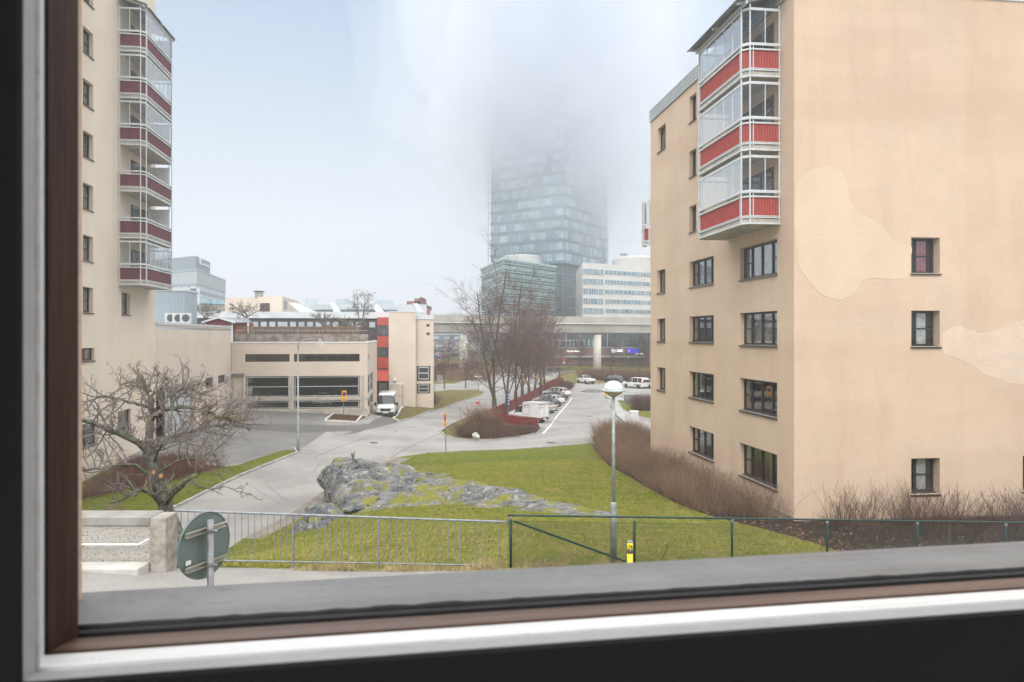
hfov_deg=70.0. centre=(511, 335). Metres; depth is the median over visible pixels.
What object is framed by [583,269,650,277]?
ribbon window
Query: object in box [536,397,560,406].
parked car
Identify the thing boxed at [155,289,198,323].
metal clad plant room
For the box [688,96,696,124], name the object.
window
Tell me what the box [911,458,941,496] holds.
window
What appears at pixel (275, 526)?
road verge
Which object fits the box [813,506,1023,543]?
shrubs
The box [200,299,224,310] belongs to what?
blue banded hall
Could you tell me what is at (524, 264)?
green glass office
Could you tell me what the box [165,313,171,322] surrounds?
air conditioner
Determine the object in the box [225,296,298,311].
flat beige building
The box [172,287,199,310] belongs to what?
white stair tower
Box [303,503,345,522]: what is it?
rock
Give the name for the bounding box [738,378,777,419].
window
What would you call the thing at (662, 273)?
window
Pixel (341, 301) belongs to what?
roof plant box
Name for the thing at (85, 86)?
window
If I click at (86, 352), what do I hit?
window
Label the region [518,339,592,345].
pale window
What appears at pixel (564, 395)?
parked car
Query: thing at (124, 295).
window
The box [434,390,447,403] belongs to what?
corner shrub
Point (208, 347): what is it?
annex wing
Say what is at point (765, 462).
window
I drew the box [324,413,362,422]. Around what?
ramp kerb
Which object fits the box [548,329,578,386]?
bare tree
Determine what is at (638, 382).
white van
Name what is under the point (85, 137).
window
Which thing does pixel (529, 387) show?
bare tree
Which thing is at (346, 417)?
ramp bed
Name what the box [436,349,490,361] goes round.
ground
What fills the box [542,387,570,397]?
parked car
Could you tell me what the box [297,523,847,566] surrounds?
fallen leaves
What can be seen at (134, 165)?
balcony door
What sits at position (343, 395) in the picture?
parking sign
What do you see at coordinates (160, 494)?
gnarled tree
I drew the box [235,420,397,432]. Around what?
asphalt repair
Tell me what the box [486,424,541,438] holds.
island shrubs
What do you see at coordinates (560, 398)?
parked car
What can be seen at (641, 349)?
bare tree
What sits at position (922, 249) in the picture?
window
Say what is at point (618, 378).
parked car
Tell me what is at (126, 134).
tower block
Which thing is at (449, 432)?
island grass
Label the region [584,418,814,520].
shrubs
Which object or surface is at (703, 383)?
window
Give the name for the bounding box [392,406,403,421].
drive kerb
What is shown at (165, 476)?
fallen leaves
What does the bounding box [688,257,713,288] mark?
window
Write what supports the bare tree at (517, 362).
on the island grass at (449, 432)
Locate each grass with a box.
[82,449,294,509]
[393,390,483,420]
[433,443,592,453]
[443,386,557,437]
[555,372,625,383]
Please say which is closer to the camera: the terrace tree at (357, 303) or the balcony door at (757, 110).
the balcony door at (757, 110)
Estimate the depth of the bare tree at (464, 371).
134.10 m
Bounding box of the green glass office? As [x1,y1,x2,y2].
[481,254,556,363]
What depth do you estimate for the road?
56.27 m
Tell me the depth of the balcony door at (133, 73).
46.06 m
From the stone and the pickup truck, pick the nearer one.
the stone
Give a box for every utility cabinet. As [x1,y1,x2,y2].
[437,375,443,382]
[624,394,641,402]
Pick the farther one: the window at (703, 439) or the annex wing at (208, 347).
the annex wing at (208, 347)
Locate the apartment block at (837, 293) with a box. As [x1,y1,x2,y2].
[642,0,1023,520]
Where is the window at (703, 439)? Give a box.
[688,427,713,462]
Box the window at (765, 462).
[738,444,777,491]
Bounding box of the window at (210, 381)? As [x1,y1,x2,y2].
[205,377,213,387]
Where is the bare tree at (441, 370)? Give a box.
[434,335,456,388]
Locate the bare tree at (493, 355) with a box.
[429,227,544,414]
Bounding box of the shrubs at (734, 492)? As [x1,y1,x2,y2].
[587,428,807,521]
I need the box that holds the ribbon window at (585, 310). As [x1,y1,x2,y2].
[583,308,650,314]
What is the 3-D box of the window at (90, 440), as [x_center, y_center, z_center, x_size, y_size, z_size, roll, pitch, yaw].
[-23.409,5.395,39.536,0.970,1.350,2.680,0,0,-7]
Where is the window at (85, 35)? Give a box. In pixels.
[83,29,94,60]
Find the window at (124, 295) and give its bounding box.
[122,293,131,315]
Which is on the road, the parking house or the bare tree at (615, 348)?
the parking house
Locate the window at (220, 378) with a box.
[218,375,225,382]
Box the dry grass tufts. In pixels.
[289,553,723,571]
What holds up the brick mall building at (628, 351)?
on the road
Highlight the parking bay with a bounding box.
[238,413,327,423]
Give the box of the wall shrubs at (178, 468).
[82,448,225,499]
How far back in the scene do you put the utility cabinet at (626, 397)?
106.50 m
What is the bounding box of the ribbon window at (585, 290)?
[583,288,650,295]
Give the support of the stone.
on the road
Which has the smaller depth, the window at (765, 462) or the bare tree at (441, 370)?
the window at (765, 462)
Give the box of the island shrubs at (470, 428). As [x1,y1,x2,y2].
[447,413,514,438]
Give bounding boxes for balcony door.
[131,70,147,97]
[131,115,147,143]
[131,160,147,188]
[131,204,147,220]
[131,249,147,281]
[742,95,773,145]
[742,167,773,218]
[743,23,773,71]
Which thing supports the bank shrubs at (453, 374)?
on the bank
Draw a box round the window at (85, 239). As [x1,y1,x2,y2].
[83,236,93,262]
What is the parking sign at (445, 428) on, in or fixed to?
on the road
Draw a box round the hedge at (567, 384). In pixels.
[556,379,575,389]
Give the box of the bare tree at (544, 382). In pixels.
[519,288,569,390]
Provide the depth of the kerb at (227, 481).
41.76 m
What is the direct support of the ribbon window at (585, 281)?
in the white banded office at (619, 286)
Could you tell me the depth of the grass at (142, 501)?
38.73 m
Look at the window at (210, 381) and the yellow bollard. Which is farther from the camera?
the window at (210, 381)
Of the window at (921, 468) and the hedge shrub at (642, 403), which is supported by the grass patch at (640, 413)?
the hedge shrub at (642, 403)
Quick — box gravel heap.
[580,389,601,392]
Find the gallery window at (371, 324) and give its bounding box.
[244,322,374,326]
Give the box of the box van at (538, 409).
[509,401,549,421]
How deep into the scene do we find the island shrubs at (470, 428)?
65.04 m
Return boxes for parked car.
[312,391,335,406]
[532,394,564,404]
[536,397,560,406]
[540,391,567,399]
[541,400,557,412]
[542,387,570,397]
[603,375,623,381]
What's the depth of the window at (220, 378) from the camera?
67.10 m
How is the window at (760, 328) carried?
in the apartment block at (837, 293)
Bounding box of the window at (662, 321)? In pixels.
[656,319,664,342]
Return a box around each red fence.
[492,378,562,414]
[494,413,536,426]
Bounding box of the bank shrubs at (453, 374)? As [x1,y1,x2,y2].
[434,359,503,380]
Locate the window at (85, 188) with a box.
[83,184,94,212]
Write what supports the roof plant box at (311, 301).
on the white roofed hall
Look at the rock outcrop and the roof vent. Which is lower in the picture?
the rock outcrop
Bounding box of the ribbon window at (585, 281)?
[583,278,650,285]
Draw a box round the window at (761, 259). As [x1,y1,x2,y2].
[738,240,777,281]
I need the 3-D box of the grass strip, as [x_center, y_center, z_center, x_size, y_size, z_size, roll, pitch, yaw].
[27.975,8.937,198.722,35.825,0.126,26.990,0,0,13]
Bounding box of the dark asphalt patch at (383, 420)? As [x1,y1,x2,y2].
[344,415,392,434]
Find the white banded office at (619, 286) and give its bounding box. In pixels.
[576,252,650,317]
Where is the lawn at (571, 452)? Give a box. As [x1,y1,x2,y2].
[177,443,829,568]
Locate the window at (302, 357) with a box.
[294,354,359,361]
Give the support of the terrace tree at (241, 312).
on the parking house
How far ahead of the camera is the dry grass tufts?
16.17 m
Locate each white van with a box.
[374,390,397,416]
[622,377,648,388]
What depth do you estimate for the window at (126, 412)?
44.96 m
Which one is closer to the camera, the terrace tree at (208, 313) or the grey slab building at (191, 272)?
the terrace tree at (208, 313)
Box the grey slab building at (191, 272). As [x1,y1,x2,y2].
[155,256,225,299]
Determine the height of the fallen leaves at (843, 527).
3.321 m
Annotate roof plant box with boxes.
[305,299,317,303]
[336,299,347,303]
[376,300,393,303]
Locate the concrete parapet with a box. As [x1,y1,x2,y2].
[82,510,176,575]
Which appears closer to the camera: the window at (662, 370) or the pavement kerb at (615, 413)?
the window at (662, 370)
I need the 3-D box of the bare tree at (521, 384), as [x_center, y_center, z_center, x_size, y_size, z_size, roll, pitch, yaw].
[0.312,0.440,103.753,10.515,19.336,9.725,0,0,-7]
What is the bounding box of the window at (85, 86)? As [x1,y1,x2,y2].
[83,81,94,110]
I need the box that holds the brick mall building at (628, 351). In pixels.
[441,334,650,366]
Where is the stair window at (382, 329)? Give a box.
[378,325,387,369]
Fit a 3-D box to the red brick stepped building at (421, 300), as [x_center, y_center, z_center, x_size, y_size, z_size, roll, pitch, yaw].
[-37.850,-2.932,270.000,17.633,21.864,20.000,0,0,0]
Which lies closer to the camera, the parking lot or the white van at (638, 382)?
the parking lot
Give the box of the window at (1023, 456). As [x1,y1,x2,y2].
[1022,456,1023,492]
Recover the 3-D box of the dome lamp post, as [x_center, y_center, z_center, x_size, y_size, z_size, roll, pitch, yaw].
[2.442,3.378,17.600,0.570,4.581,0.570,0,0,0]
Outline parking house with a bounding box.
[231,326,376,416]
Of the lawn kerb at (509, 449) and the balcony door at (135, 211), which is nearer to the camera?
the balcony door at (135, 211)
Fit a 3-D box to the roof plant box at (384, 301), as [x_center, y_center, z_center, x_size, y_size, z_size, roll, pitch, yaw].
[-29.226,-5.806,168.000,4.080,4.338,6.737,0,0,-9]
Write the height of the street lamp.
8.249 m
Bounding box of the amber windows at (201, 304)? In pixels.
[201,304,224,309]
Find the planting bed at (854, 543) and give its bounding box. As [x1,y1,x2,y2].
[593,439,1023,550]
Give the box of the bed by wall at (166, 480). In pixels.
[82,463,226,498]
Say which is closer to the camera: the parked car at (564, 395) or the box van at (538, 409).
the box van at (538, 409)
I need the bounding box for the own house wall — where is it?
[0,0,1023,681]
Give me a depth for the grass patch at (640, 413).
93.86 m
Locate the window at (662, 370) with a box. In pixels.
[656,367,664,391]
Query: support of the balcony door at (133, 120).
in the tower block at (126, 134)
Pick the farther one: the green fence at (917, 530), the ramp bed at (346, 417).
the ramp bed at (346, 417)
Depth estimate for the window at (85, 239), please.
39.97 m
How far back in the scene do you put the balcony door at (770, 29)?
29.14 m
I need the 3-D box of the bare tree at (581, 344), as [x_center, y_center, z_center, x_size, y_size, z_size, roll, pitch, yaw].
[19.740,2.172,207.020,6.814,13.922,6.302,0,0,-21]
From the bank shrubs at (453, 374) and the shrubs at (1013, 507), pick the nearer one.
the shrubs at (1013, 507)
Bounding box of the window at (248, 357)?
[245,354,289,361]
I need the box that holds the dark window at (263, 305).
[260,303,269,311]
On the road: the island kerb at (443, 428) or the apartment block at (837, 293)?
the island kerb at (443, 428)
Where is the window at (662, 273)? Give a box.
[656,270,664,293]
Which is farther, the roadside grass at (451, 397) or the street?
the roadside grass at (451, 397)
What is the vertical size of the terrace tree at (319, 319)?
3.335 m
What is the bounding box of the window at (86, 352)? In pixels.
[82,348,95,361]
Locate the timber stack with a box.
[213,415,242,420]
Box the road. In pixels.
[127,362,781,547]
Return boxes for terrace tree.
[197,303,220,319]
[228,299,269,333]
[309,311,345,341]
[337,315,367,341]
[346,289,375,341]
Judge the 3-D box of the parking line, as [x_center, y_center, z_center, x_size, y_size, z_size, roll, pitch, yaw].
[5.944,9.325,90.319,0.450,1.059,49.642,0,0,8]
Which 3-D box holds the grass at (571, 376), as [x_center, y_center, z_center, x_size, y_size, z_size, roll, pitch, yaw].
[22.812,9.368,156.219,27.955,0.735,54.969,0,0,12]
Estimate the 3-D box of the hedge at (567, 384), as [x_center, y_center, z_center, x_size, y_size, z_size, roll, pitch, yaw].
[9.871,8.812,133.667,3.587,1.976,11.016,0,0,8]
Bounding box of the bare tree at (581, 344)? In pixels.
[568,334,590,366]
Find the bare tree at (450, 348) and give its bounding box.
[440,334,458,362]
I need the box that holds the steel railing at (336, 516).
[174,509,509,569]
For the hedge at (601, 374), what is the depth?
153.12 m
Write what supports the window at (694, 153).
in the apartment block at (837, 293)
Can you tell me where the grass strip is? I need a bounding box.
[552,366,650,370]
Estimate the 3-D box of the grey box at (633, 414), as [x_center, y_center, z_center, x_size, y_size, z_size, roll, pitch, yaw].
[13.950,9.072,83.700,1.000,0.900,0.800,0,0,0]
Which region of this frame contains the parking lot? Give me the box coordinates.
[159,411,326,464]
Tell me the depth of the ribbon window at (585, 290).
232.57 m
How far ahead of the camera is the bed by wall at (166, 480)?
41.47 m
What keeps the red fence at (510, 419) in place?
on the island bed at (508, 435)
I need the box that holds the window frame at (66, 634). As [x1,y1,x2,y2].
[22,0,1023,681]
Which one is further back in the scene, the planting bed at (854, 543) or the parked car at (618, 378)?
the parked car at (618, 378)
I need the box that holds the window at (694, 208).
[688,206,696,233]
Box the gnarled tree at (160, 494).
[82,354,276,543]
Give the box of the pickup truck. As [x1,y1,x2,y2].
[577,375,595,383]
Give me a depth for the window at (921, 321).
28.35 m
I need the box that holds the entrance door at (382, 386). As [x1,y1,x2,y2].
[379,383,386,392]
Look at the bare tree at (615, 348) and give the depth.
206.76 m
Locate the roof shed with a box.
[201,316,252,332]
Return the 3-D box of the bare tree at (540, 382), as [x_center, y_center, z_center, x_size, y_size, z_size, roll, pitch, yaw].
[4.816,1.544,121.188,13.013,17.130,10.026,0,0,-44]
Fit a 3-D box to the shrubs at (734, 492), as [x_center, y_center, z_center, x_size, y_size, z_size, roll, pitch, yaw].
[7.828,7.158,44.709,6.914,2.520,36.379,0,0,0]
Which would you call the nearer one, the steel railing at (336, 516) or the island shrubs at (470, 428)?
the steel railing at (336, 516)
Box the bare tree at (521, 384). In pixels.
[480,274,551,395]
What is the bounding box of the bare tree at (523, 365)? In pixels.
[480,276,575,407]
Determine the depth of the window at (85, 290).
39.97 m
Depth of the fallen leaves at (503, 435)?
64.09 m
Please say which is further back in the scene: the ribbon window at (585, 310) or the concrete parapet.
the ribbon window at (585, 310)
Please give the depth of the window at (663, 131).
42.33 m
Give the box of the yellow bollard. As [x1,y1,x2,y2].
[627,540,632,562]
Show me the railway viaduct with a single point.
(609, 325)
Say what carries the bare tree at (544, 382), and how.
on the island grass at (449, 432)
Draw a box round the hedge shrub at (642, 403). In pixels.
[618,392,650,410]
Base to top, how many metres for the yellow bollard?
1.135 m
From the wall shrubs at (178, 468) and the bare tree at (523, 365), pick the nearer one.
the wall shrubs at (178, 468)
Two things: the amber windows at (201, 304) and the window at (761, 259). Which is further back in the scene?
the amber windows at (201, 304)
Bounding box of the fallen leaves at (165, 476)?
[85,465,219,495]
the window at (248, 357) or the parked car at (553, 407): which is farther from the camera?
the parked car at (553, 407)
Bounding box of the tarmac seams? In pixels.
[314,402,485,457]
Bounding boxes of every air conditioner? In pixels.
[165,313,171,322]
[172,313,179,322]
[180,313,191,323]
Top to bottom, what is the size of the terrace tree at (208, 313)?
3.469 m
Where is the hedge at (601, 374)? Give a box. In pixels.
[571,367,650,380]
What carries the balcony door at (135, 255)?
in the tower block at (126, 134)
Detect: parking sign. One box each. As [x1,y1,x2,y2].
[342,390,345,419]
[444,413,445,450]
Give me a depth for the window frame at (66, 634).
0.41 m
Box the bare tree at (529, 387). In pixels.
[495,277,560,392]
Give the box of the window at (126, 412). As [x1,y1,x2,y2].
[118,409,131,431]
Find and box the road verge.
[246,457,409,538]
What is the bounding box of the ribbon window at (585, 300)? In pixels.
[583,298,650,305]
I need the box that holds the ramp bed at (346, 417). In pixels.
[327,414,369,420]
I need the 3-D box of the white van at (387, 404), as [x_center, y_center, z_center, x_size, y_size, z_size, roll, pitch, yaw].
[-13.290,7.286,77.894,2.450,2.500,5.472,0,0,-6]
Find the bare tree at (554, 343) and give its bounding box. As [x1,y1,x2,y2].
[515,290,573,397]
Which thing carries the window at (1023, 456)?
in the apartment block at (837, 293)
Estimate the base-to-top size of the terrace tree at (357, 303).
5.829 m
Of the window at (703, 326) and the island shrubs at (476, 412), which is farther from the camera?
the island shrubs at (476, 412)
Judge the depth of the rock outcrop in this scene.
32.30 m
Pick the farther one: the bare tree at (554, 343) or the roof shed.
the bare tree at (554, 343)
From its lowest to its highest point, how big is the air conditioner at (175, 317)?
0.860 m
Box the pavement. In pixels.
[607,397,650,428]
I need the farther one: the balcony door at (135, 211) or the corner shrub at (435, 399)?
the corner shrub at (435, 399)
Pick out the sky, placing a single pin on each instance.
(326, 151)
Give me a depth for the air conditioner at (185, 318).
61.79 m
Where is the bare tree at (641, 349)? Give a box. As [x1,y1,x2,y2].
[631,334,649,366]
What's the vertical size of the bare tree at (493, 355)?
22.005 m
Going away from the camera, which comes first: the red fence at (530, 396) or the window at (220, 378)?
the window at (220, 378)
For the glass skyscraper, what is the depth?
275.96 m
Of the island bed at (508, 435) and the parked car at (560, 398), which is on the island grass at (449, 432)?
the island bed at (508, 435)
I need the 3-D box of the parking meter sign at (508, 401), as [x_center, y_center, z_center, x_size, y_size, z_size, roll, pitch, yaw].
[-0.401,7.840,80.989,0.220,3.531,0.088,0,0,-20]
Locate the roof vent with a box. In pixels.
[253,291,264,297]
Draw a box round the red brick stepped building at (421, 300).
[407,297,431,313]
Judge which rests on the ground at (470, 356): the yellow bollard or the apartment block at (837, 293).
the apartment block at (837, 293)
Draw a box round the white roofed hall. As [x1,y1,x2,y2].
[300,304,426,314]
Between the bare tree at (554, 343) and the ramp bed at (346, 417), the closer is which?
the ramp bed at (346, 417)
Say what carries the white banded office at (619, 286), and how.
on the ground at (470, 356)
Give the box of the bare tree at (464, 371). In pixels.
[454,341,481,387]
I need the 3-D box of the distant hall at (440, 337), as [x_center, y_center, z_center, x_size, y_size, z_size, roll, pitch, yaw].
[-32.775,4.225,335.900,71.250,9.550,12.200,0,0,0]
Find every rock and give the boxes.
[289,520,304,533]
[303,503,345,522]
[304,520,331,529]
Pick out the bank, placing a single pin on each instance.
(450, 382)
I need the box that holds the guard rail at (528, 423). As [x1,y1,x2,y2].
[518,418,538,430]
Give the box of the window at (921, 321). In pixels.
[910,311,941,347]
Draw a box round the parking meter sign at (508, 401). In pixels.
[507,390,508,413]
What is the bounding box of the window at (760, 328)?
[738,311,777,347]
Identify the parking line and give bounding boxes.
[543,398,571,432]
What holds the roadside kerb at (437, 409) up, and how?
on the road
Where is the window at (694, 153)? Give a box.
[688,150,696,178]
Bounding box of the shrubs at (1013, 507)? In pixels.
[817,475,1023,538]
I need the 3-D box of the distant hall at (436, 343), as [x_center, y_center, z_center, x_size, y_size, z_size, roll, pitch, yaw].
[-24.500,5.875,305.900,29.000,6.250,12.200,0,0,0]
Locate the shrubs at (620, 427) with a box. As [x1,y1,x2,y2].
[563,411,791,520]
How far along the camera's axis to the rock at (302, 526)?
29.38 m
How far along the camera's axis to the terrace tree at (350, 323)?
75.87 m
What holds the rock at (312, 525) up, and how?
on the lawn at (571, 452)
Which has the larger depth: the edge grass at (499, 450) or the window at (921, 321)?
the edge grass at (499, 450)
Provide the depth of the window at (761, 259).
30.19 m
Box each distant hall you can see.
[434,334,481,341]
[434,342,481,348]
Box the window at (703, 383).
[688,372,713,402]
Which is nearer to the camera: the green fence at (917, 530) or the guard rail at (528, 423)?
the green fence at (917, 530)
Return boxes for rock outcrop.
[317,457,632,518]
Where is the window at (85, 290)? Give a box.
[83,287,94,313]
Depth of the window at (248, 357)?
71.42 m
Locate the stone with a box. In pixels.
[472,432,479,439]
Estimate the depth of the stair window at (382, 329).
92.41 m
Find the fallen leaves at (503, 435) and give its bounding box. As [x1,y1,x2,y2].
[459,422,538,438]
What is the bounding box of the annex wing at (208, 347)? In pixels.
[155,322,232,441]
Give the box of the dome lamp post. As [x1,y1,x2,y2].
[602,381,624,562]
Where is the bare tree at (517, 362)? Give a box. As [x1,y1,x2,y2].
[447,262,573,413]
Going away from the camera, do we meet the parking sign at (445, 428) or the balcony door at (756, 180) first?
the balcony door at (756, 180)
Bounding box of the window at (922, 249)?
[910,239,941,274]
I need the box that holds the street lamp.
[297,338,323,450]
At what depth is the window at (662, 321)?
42.50 m
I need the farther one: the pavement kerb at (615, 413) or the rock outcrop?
the pavement kerb at (615, 413)
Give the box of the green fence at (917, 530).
[508,514,1023,567]
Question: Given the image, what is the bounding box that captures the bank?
[434,360,471,383]
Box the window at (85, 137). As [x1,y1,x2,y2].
[83,132,94,161]
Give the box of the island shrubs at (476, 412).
[442,397,507,424]
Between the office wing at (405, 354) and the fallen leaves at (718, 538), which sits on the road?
the office wing at (405, 354)
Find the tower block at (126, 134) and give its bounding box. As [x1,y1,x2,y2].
[82,0,176,481]
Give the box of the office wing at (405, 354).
[197,303,433,407]
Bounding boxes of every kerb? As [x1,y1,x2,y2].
[173,447,297,507]
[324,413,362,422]
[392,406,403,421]
[394,391,485,421]
[427,442,596,452]
[439,388,571,440]
[606,396,625,423]
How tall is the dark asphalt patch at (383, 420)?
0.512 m
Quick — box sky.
[155,0,735,314]
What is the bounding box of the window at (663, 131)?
[656,126,665,153]
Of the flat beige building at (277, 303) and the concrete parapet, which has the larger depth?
the flat beige building at (277, 303)
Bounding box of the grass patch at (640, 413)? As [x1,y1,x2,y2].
[618,400,650,417]
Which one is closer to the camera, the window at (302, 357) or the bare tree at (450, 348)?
the window at (302, 357)
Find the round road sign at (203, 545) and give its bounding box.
[176,511,229,585]
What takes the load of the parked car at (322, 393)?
on the parking house
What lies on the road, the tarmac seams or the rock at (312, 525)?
the tarmac seams
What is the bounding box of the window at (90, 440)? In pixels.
[82,424,97,449]
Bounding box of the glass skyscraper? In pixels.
[488,0,607,316]
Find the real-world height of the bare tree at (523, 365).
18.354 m
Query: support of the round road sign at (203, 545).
on the street
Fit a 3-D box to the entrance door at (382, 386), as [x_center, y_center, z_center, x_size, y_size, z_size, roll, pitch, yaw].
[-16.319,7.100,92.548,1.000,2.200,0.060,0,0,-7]
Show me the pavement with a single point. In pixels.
(622, 414)
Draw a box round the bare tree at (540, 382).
[525,295,575,394]
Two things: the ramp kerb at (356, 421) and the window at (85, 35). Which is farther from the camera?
the ramp kerb at (356, 421)
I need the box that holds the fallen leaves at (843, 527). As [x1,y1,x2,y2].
[594,444,1013,559]
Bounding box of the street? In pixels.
[82,567,519,592]
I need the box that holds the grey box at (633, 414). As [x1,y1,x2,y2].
[629,411,638,417]
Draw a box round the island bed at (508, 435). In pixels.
[460,422,538,438]
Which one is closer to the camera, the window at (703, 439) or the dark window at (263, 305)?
the window at (703, 439)
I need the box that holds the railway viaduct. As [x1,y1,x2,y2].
[427,314,650,370]
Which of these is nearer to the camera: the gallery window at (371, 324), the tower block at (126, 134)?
the tower block at (126, 134)
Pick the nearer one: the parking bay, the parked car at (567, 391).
the parking bay
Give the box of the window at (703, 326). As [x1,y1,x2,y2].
[688,315,713,343]
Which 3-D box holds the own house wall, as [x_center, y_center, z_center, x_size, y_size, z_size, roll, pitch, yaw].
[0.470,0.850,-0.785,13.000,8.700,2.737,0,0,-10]
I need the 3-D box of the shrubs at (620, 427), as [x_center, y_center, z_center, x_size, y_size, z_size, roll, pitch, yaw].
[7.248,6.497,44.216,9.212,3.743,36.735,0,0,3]
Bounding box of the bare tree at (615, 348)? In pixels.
[602,334,622,359]
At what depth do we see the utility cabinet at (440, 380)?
146.60 m
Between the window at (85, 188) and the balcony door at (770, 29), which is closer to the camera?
the balcony door at (770, 29)
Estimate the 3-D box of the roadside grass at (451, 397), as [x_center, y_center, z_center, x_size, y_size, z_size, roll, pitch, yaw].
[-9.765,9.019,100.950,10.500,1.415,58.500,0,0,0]

